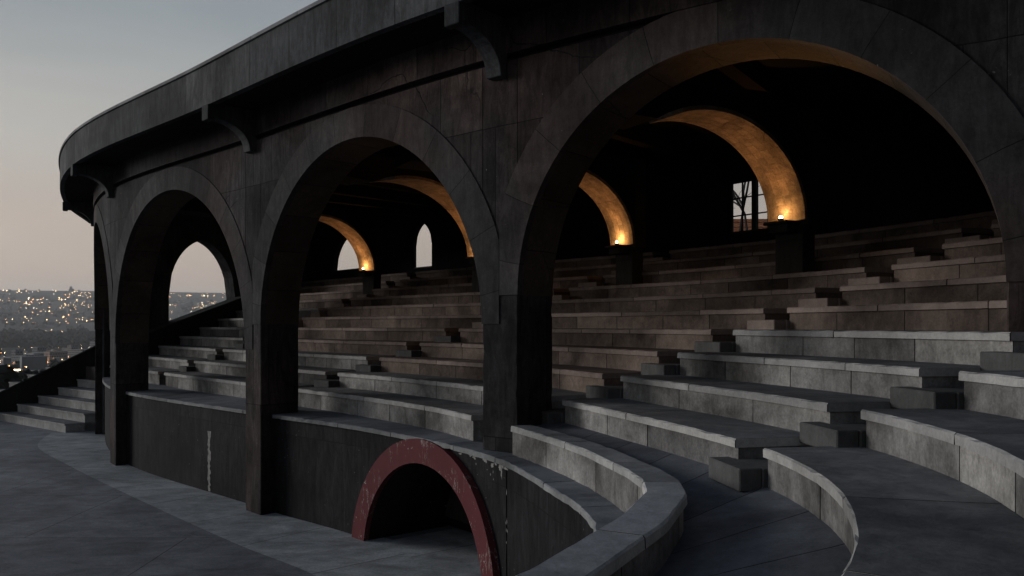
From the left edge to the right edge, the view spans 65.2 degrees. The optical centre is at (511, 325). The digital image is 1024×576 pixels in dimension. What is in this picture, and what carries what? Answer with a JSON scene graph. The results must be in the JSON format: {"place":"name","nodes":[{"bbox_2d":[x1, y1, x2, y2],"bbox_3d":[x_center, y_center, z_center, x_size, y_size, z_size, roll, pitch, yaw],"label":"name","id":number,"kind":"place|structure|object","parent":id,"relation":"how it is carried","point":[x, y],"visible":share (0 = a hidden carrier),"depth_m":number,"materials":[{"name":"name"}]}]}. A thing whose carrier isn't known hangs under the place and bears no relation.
{"place":"outdoors","nodes":[
{"label":"outdoors","id":0,"kind":"place"},
{"bbox_2d":[0,290,225,356],"bbox_3d":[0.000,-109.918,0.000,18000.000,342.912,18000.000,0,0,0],"label":"hills","id":1,"kind":"structure","parent":0,"point":[30,301],"depth_m":4804.92,"materials":[{"name":"grey"}]},
{"bbox_2d":[11,350,40,362],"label":"office block","id":2,"kind":"structure","parent":1,"relation":"on","point":[16,355],"depth_m":973.87,"materials":[{"name":"grey concrete"}]},
{"bbox_2d":[32,347,67,364],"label":"office block","id":3,"kind":"structure","parent":1,"relation":"on","point":[49,354],"depth_m":1068.75,"materials":[{"name":"grey concrete"}]},
{"bbox_2d":[67,345,86,358],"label":"office block","id":4,"kind":"structure","parent":1,"relation":"on","point":[73,350],"depth_m":1176.08,"materials":[{"name":"grey concrete"}]},
{"bbox_2d":[0,294,216,388],"bbox_3d":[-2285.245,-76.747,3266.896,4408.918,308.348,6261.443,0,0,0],"label":"woods","id":5,"kind":"object","parent":1,"relation":"on","point":[81,338],"visible":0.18,"depth_m":2171.72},
{"bbox_2d":[0,289,225,372],"bbox_3d":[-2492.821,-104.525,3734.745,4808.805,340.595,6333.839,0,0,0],"label":"distant city","id":6,"kind":"object","parent":1,"relation":"on","point":[33,363],"visible":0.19,"depth_m":3431.91},
{"bbox_2d":[0,421,454,575],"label":"arena floor","id":7,"kind":"structure","parent":0,"point":[58,518],"depth_m":13.85,"materials":[{"name":"concrete"}]},
{"bbox_2d":[0,360,94,432],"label":"stairs","id":8,"kind":"structure","parent":7,"relation":"on","point":[68,409],"depth_m":29.05,"materials":[{"name":"concrete"}]},
{"bbox_2d":[0,346,94,411],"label":"stair wall","id":9,"kind":"structure","parent":7,"relation":"on","point":[69,372],"depth_m":31.01,"materials":[{"name":"paint"}]},
{"bbox_2d":[102,377,623,575],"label":"wall","id":10,"kind":"structure","parent":7,"relation":"on","point":[325,460],"depth_m":14.31,"materials":[{"name":"stone"}]},
{"bbox_2d":[149,366,178,384],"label":"stone bench","id":11,"kind":"object","parent":10,"relation":"on","point":[157,376],"visible":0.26,"depth_m":23.28,"materials":[{"name":"grey stone"}]},
{"bbox_2d":[164,371,313,397],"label":"stone bench","id":12,"kind":"object","parent":10,"relation":"on","point":[222,384],"visible":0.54,"depth_m":20.41,"materials":[{"name":"grey stone"}]},
{"bbox_2d":[298,387,482,440],"bbox_3d":[-2.149,1.651,14.629,1.074,0.662,6.765,0,0,-38],"label":"stone bench","id":13,"kind":"object","parent":10,"relation":"on","point":[460,419],"visible":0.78,"depth_m":14.08,"materials":[{"name":"grey stone"}]},
{"bbox_2d":[352,438,499,575],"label":"arched alcove","id":14,"kind":"object","parent":10,"relation":"in","point":[422,482],"visible":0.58,"depth_m":13.07,"materials":[{"name":"red paint"}]},
{"bbox_2d":[511,425,686,575],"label":"parapet","id":15,"kind":"structure","parent":10,"relation":"on","point":[641,535],"depth_m":5.66,"materials":[{"name":"concrete"}]},
{"bbox_2d":[58,0,1023,514],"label":"arcade building","id":16,"kind":"structure","parent":7,"relation":"on","point":[504,120],"depth_m":13.07,"materials":[{"name":"concrete"}]},
{"bbox_2d":[86,366,469,524],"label":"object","id":17,"kind":"object","parent":16,"relation":"attached to","point":[455,510],"depth_m":14.07,"materials":[{"name":"stone"}]},
{"bbox_2d":[149,355,207,368],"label":"stone bench","id":18,"kind":"object","parent":17,"relation":"on","point":[169,361],"visible":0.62,"depth_m":24.73,"materials":[{"name":"grey stone"}]},
{"bbox_2d":[179,366,195,371],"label":"aisle step","id":19,"kind":"object","parent":17,"relation":"on","point":[186,368],"visible":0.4,"depth_m":23.05,"materials":[{"name":"concrete"}]},
{"bbox_2d":[158,345,234,357],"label":"stone bench","id":20,"kind":"object","parent":17,"relation":"on","point":[190,351],"visible":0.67,"depth_m":25.63,"materials":[{"name":"grey stone"}]},
{"bbox_2d":[179,336,243,347],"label":"stone bench","id":21,"kind":"object","parent":17,"relation":"on","point":[221,341],"visible":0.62,"depth_m":26.39,"materials":[{"name":"grey stone"}]},
{"bbox_2d":[207,354,223,359],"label":"aisle step","id":22,"kind":"object","parent":17,"relation":"on","point":[215,357],"visible":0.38,"depth_m":23.51,"materials":[{"name":"concrete"}]},
{"bbox_2d":[199,327,243,336],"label":"stone bench","id":23,"kind":"object","parent":17,"relation":"on","point":[224,331],"visible":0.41,"depth_m":27.66,"materials":[{"name":"grey stone"}]},
{"bbox_2d":[149,270,315,354],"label":"stair wall","id":24,"kind":"structure","parent":17,"relation":"on","point":[169,332],"depth_m":29.05,"materials":[{"name":"paint"}]},
{"bbox_2d":[235,344,244,348],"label":"aisle step","id":25,"kind":"object","parent":17,"relation":"on","point":[239,346],"visible":0.24,"depth_m":24.04,"materials":[{"name":"concrete"}]},
{"bbox_2d":[218,317,302,326],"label":"stone bench","id":26,"kind":"object","parent":17,"relation":"on","point":[234,322],"visible":0.25,"depth_m":28.97,"materials":[{"name":"grey stone"}]},
{"bbox_2d":[194,360,354,383],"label":"stone bench","id":27,"kind":"object","parent":17,"relation":"on","point":[308,374],"visible":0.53,"depth_m":20.70,"materials":[{"name":"grey stone"}]},
{"bbox_2d":[236,308,326,317],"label":"stone bench","id":28,"kind":"object","parent":17,"relation":"on","point":[305,312],"visible":0.12,"depth_m":26.41,"materials":[{"name":"grey stone"}]},
{"bbox_2d":[223,349,395,369],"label":"stone bench","id":29,"kind":"object","parent":17,"relation":"on","point":[332,360],"visible":0.42,"depth_m":19.13,"materials":[{"name":"grey stone"}]},
{"bbox_2d":[311,313,326,316],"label":"aisle step","id":30,"kind":"object","parent":17,"relation":"on","point":[318,314],"visible":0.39,"depth_m":25.40,"materials":[{"name":"grey stone"}]},
{"bbox_2d":[299,299,350,307],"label":"stone bench","id":31,"kind":"object","parent":17,"relation":"on","point":[322,303],"visible":0.31,"depth_m":27.28,"materials":[{"name":"grey stone"}]},
{"bbox_2d":[314,379,338,387],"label":"aisle step","id":32,"kind":"object","parent":17,"relation":"on","point":[329,383],"visible":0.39,"depth_m":17.20,"materials":[{"name":"concrete"}]},
{"bbox_2d":[300,290,362,300],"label":"stone bench","id":33,"kind":"object","parent":17,"relation":"on","point":[349,294],"visible":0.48,"depth_m":28.38,"materials":[{"name":"grey stone"}]},
{"bbox_2d":[334,303,350,306],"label":"aisle step","id":34,"kind":"object","parent":17,"relation":"on","point":[343,305],"visible":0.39,"depth_m":25.87,"materials":[{"name":"grey stone"}]},
{"bbox_2d":[300,281,394,293],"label":"stone bench","id":35,"kind":"object","parent":17,"relation":"on","point":[339,287],"visible":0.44,"depth_m":29.70,"materials":[{"name":"grey stone"}]},
{"bbox_2d":[301,273,415,286],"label":"stone bench","id":36,"kind":"object","parent":17,"relation":"on","point":[387,277],"visible":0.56,"depth_m":30.64,"materials":[{"name":"grey stone"}]},
{"bbox_2d":[357,294,372,297],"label":"aisle step","id":37,"kind":"object","parent":17,"relation":"on","point":[364,295],"visible":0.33,"depth_m":26.35,"materials":[{"name":"grey stone"}]},
{"bbox_2d":[298,338,433,354],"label":"stone bench","id":38,"kind":"object","parent":17,"relation":"on","point":[381,347],"visible":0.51,"depth_m":19.67,"materials":[{"name":"grey stone"}]},
{"bbox_2d":[355,364,380,371],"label":"aisle step","id":39,"kind":"object","parent":17,"relation":"on","point":[369,368],"visible":0.39,"depth_m":17.46,"materials":[{"name":"concrete"}]},
{"bbox_2d":[298,327,459,340],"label":"stone bench","id":40,"kind":"object","parent":17,"relation":"on","point":[409,334],"visible":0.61,"depth_m":20.39,"materials":[{"name":"grey stone"}]},
{"bbox_2d":[381,285,394,288],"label":"aisle step","id":41,"kind":"object","parent":17,"relation":"on","point":[388,286],"visible":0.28,"depth_m":26.80,"materials":[{"name":"brown stone"}]},
{"bbox_2d":[302,315,480,327],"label":"stone bench","id":42,"kind":"object","parent":17,"relation":"on","point":[442,321],"visible":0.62,"depth_m":21.17,"materials":[{"name":"grey stone"}]},
{"bbox_2d":[326,303,480,316],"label":"stone bench","id":43,"kind":"object","parent":17,"relation":"on","point":[440,309],"visible":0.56,"depth_m":22.14,"materials":[{"name":"grey stone"}]},
{"bbox_2d":[400,277,415,279],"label":"aisle step","id":44,"kind":"object","parent":17,"relation":"on","point":[402,278],"visible":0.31,"depth_m":27.31,"materials":[{"name":"brown stone"}]},
{"bbox_2d":[396,350,420,356],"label":"aisle step","id":45,"kind":"object","parent":17,"relation":"on","point":[408,353],"visible":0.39,"depth_m":17.70,"materials":[{"name":"concrete"}]},
{"bbox_2d":[340,153,479,302],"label":"rib arch","id":46,"kind":"structure","parent":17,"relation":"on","point":[373,167],"depth_m":18.52,"materials":[{"name":"concrete"}]},
{"bbox_2d":[434,336,459,341],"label":"aisle step","id":47,"kind":"object","parent":17,"relation":"on","point":[446,338],"visible":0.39,"depth_m":17.96,"materials":[{"name":"concrete"}]},
{"bbox_2d":[350,288,569,306],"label":"stone bench","id":48,"kind":"object","parent":17,"relation":"on","point":[447,298],"visible":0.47,"depth_m":22.94,"materials":[{"name":"grey stone"}]},
{"bbox_2d":[337,371,585,408],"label":"stone bench","id":49,"kind":"object","parent":17,"relation":"on","point":[457,389],"visible":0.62,"depth_m":14.91,"materials":[{"name":"grey stone"}]},
{"bbox_2d":[472,322,482,327],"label":"aisle step","id":50,"kind":"object","parent":17,"relation":"on","point":[477,325],"visible":0.14,"depth_m":18.39,"materials":[{"name":"grey stone"}]},
{"bbox_2d":[372,276,604,296],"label":"stone bench","id":51,"kind":"object","parent":17,"relation":"on","point":[564,283],"visible":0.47,"depth_m":23.38,"materials":[{"name":"grey stone"}]},
{"bbox_2d":[394,264,615,287],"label":"stone bench","id":52,"kind":"object","parent":17,"relation":"on","point":[599,270],"visible":0.35,"depth_m":23.89,"materials":[{"name":"grey stone"}]},
{"bbox_2d":[379,356,640,392],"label":"stone bench","id":53,"kind":"object","parent":17,"relation":"on","point":[573,378],"visible":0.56,"depth_m":14.91,"materials":[{"name":"grey stone"}]},
{"bbox_2d":[395,145,645,284],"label":"rib arch","id":54,"kind":"structure","parent":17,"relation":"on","point":[613,187],"depth_m":17.82,"materials":[{"name":"concrete"}]},
{"bbox_2d":[415,252,670,278],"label":"stone bench","id":55,"kind":"object","parent":17,"relation":"on","point":[587,261],"visible":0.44,"depth_m":22.01,"materials":[{"name":"grey stone"}]},
{"bbox_2d":[542,408,564,424],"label":"aisle step","id":56,"kind":"object","parent":17,"relation":"on","point":[554,416],"visible":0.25,"depth_m":10.91,"materials":[{"name":"concrete"}]},
{"bbox_2d":[419,342,694,370],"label":"stone bench","id":57,"kind":"object","parent":17,"relation":"on","point":[628,358],"visible":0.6,"depth_m":13.50,"materials":[{"name":"grey stone"}]},
{"bbox_2d":[552,295,569,299],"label":"aisle step","id":58,"kind":"object","parent":17,"relation":"on","point":[560,297],"visible":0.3,"depth_m":18.70,"materials":[{"name":"grey stone"}]},
{"bbox_2d":[578,282,604,286],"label":"aisle step","id":59,"kind":"object","parent":17,"relation":"on","point":[588,284],"visible":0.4,"depth_m":19.01,"materials":[{"name":"grey stone"}]},
{"bbox_2d":[459,328,746,349],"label":"stone bench","id":60,"kind":"object","parent":17,"relation":"on","point":[685,339],"visible":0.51,"depth_m":13.67,"materials":[{"name":"grey stone"}]},
{"bbox_2d":[586,385,622,398],"bbox_3d":[1.524,1.085,11.395,0.740,0.439,0.636,0,0,-23],"label":"aisle step","id":61,"kind":"object","parent":17,"relation":"on","point":[605,392],"visible":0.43,"depth_m":11.14,"materials":[{"name":"concrete"}]},
{"bbox_2d":[644,257,669,261],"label":"aisle step","id":62,"kind":"object","parent":17,"relation":"on","point":[656,259],"visible":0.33,"depth_m":19.52,"materials":[{"name":"grey concrete"}]},
{"bbox_2d":[641,363,679,374],"bbox_3d":[2.339,0.768,11.522,0.740,0.439,0.636,0,0,-22],"label":"aisle step","id":63,"kind":"object","parent":17,"relation":"on","point":[660,369],"visible":0.39,"depth_m":11.28,"materials":[{"name":"concrete"}]},
{"bbox_2d":[551,308,789,328],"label":"stone bench","id":64,"kind":"object","parent":17,"relation":"on","point":[716,319],"visible":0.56,"depth_m":14.00,"materials":[{"name":"grey stone"}]},
{"bbox_2d":[562,398,812,464],"bbox_3d":[1.764,1.302,9.122,0.905,0.597,4.186,0,0,-19],"label":"stone bench","id":65,"kind":"object","parent":17,"relation":"on","point":[700,437],"visible":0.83,"depth_m":8.45,"materials":[{"name":"grey stone"}]},
{"bbox_2d":[551,287,841,312],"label":"stone bench","id":66,"kind":"object","parent":17,"relation":"on","point":[783,298],"visible":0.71,"depth_m":14.52,"materials":[{"name":"grey stone"}]},
{"bbox_2d":[695,341,735,351],"bbox_3d":[3.151,0.453,11.649,0.740,0.439,0.636,0,0,-22],"label":"aisle step","id":67,"kind":"object","parent":17,"relation":"on","point":[705,346],"visible":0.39,"depth_m":11.35,"materials":[{"name":"concrete"}]},
{"bbox_2d":[619,82,819,273],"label":"rib arch","id":68,"kind":"structure","parent":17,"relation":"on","point":[775,145],"depth_m":13.57,"materials":[{"name":"concrete"}]},
{"bbox_2d":[569,267,893,298],"bbox_3d":[3.862,-0.594,15.735,1.210,0.598,7.998,0,0,-32],"label":"stone bench","id":69,"kind":"object","parent":17,"relation":"on","point":[837,278],"visible":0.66,"depth_m":14.79,"materials":[{"name":"grey stone"}]},
{"bbox_2d":[709,457,767,491],"bbox_3d":[2.183,1.401,6.940,0.740,0.439,0.636,0,0,-10],"label":"aisle step","id":70,"kind":"object","parent":17,"relation":"on","point":[743,475],"visible":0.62,"depth_m":6.72,"materials":[{"name":"concrete"}]},
{"bbox_2d":[620,375,895,431],"bbox_3d":[2.590,0.986,9.177,0.916,0.598,4.317,0,0,-18],"label":"stone bench","id":71,"kind":"object","parent":17,"relation":"on","point":[788,407],"visible":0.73,"depth_m":8.49,"materials":[{"name":"grey stone"}]},
{"bbox_2d":[747,320,789,329],"bbox_3d":[3.961,0.137,11.776,0.740,0.439,0.636,0,0,-21],"label":"aisle step","id":72,"kind":"object","parent":17,"relation":"on","point":[768,324],"visible":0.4,"depth_m":11.48,"materials":[{"name":"grey stone"}]},
{"bbox_2d":[603,247,944,285],"bbox_3d":[4.684,-0.909,15.922,1.209,0.599,8.090,0,0,-31],"label":"stone bench","id":73,"kind":"object","parent":17,"relation":"on","point":[886,258],"visible":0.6,"depth_m":15.13,"materials":[{"name":"grey stone"}]},
{"bbox_2d":[643,227,993,271],"bbox_3d":[5.502,-1.226,16.111,1.204,0.599,8.186,0,0,-30],"label":"stone bench","id":74,"kind":"object","parent":17,"relation":"on","point":[933,239],"visible":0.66,"depth_m":14.62,"materials":[{"name":"grey stone"}]},
{"bbox_2d":[798,298,841,306],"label":"aisle step","id":75,"kind":"object","parent":17,"relation":"on","point":[816,302],"visible":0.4,"depth_m":11.64,"materials":[{"name":"grey stone"}]},
{"bbox_2d":[677,352,979,398],"bbox_3d":[3.410,0.670,9.234,0.932,0.596,4.447,0,0,-18],"label":"stone bench","id":76,"kind":"object","parent":17,"relation":"on","point":[871,377],"visible":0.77,"depth_m":8.53,"materials":[{"name":"grey stone"}]},
{"bbox_2d":[669,211,996,259],"bbox_3d":[6.316,-1.542,16.297,1.201,0.598,8.281,0,0,-30],"label":"stone bench","id":77,"kind":"object","parent":17,"relation":"on","point":[982,220],"visible":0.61,"depth_m":15.11,"materials":[{"name":"grey stone"}]},
{"bbox_2d":[800,422,865,447],"bbox_3d":[2.995,1.085,6.936,0.740,0.439,0.636,0,0,-9],"label":"aisle step","id":78,"kind":"object","parent":17,"relation":"on","point":[814,434],"visible":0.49,"depth_m":6.76,"materials":[{"name":"concrete"}]},
{"bbox_2d":[848,276,893,284],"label":"aisle step","id":79,"kind":"object","parent":17,"relation":"on","point":[867,280],"visible":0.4,"depth_m":11.78,"materials":[{"name":"grey stone"}]},
{"bbox_2d":[733,330,1023,364],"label":"stone bench","id":80,"kind":"object","parent":17,"relation":"on","point":[959,347],"visible":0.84,"depth_m":8.71,"materials":[{"name":"grey stone"}]},
{"bbox_2d":[763,446,1023,575],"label":"stone bench","id":81,"kind":"object","parent":17,"relation":"on","point":[878,513],"visible":0.98,"depth_m":4.40,"materials":[{"name":"grey stone"}]},
{"bbox_2d":[787,300,1006,330],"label":"stone bench","id":82,"kind":"object","parent":17,"relation":"on","point":[970,316],"visible":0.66,"depth_m":9.45,"materials":[{"name":"grey stone"}]},
{"bbox_2d":[897,255,944,263],"bbox_3d":[6.383,-0.811,12.157,0.740,0.439,0.636,0,0,-20],"label":"aisle step","id":83,"kind":"object","parent":17,"relation":"on","point":[916,259],"visible":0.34,"depth_m":11.92,"materials":[{"name":"grey concrete"}]},
{"bbox_2d":[840,275,1006,305],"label":"stone bench","id":84,"kind":"object","parent":17,"relation":"on","point":[989,288],"visible":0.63,"depth_m":10.12,"materials":[{"name":"grey stone"}]},
{"bbox_2d":[890,386,963,408],"bbox_3d":[3.805,0.768,6.934,0.740,0.439,0.636,0,0,-8],"label":"aisle step","id":85,"kind":"object","parent":17,"relation":"on","point":[907,397],"visible":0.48,"depth_m":6.77,"materials":[{"name":"concrete"}]},
{"bbox_2d":[860,408,1023,518],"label":"stone bench","id":86,"kind":"object","parent":17,"relation":"on","point":[982,452],"visible":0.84,"depth_m":5.37,"materials":[{"name":"grey stone"}]},
{"bbox_2d":[891,254,1005,281],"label":"stone bench","id":87,"kind":"object","parent":17,"relation":"on","point":[983,266],"visible":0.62,"depth_m":10.73,"materials":[{"name":"grey stone"}]},
{"bbox_2d":[945,235,993,242],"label":"aisle step","id":88,"kind":"object","parent":17,"relation":"on","point":[963,239],"visible":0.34,"depth_m":12.07,"materials":[{"name":"grey concrete"}]},
{"bbox_2d":[942,237,1003,259],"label":"stone bench","id":89,"kind":"object","parent":17,"relation":"on","point":[980,248],"visible":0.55,"depth_m":11.31,"materials":[{"name":"grey stone"}]},
{"bbox_2d":[958,370,1023,419],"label":"stone bench","id":90,"kind":"object","parent":17,"relation":"on","point":[1000,393],"visible":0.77,"depth_m":6.21,"materials":[{"name":"grey stone"}]},
{"bbox_2d":[991,223,1001,237],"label":"stone bench","id":91,"kind":"object","parent":17,"relation":"on","point":[996,228],"visible":0.15,"depth_m":11.87,"materials":[{"name":"grey stone"}]},
{"bbox_2d":[980,351,1023,370],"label":"aisle step","id":92,"kind":"object","parent":17,"relation":"on","point":[995,361],"visible":0.54,"depth_m":6.94,"materials":[{"name":"concrete"}]},
{"bbox_2d":[177,197,382,293],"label":"rib arch","id":93,"kind":"structure","parent":16,"relation":"attached to","point":[361,231],"depth_m":26.11,"materials":[{"name":"concrete"}]},
{"bbox_2d":[413,242,431,268],"bbox_3d":[-3.157,-2.549,28.624,0.070,0.986,1.240,0,0,-42],"label":"window","id":94,"kind":"structure","parent":16,"relation":"in","point":[414,267],"depth_m":29.03,"materials":[{"name":"black metal"}]},
{"bbox_2d":[729,177,768,233],"bbox_3d":[5.656,-2.823,18.762,0.100,1.271,1.320,0,0,-36],"label":"window","id":95,"kind":"structure","parent":16,"relation":"in","point":[754,213],"depth_m":18.79,"materials":[{"name":"black metal"}]},
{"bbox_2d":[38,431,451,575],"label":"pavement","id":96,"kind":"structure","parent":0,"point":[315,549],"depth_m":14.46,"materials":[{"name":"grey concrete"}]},
{"bbox_2d":[0,0,766,292],"label":"sky","id":97,"kind":"structure","parent":0,"point":[64,63],"materials":[{"name":"grey"}]},
{"bbox_2d":[537,423,851,575],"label":"terrace floor","id":98,"kind":"structure","parent":0,"point":[729,531],"depth_m":5.53,"materials":[{"name":"stone"}]},
{"bbox_2d":[734,182,758,230],"bbox_3d":[8.916,-2.314,26.704,5.815,11.829,11.139,0,0,-29],"label":"bare tree","id":99,"kind":"object","parent":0,"point":[739,203],"visible":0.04,"depth_m":26.58,"materials":[{"name":"brown plant"}]},
{"bbox_2d":[734,219,766,231],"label":"tiled house","id":100,"kind":"structure","parent":0,"point":[737,224],"depth_m":36.82,"materials":[{"name":"brick"}]}
]}

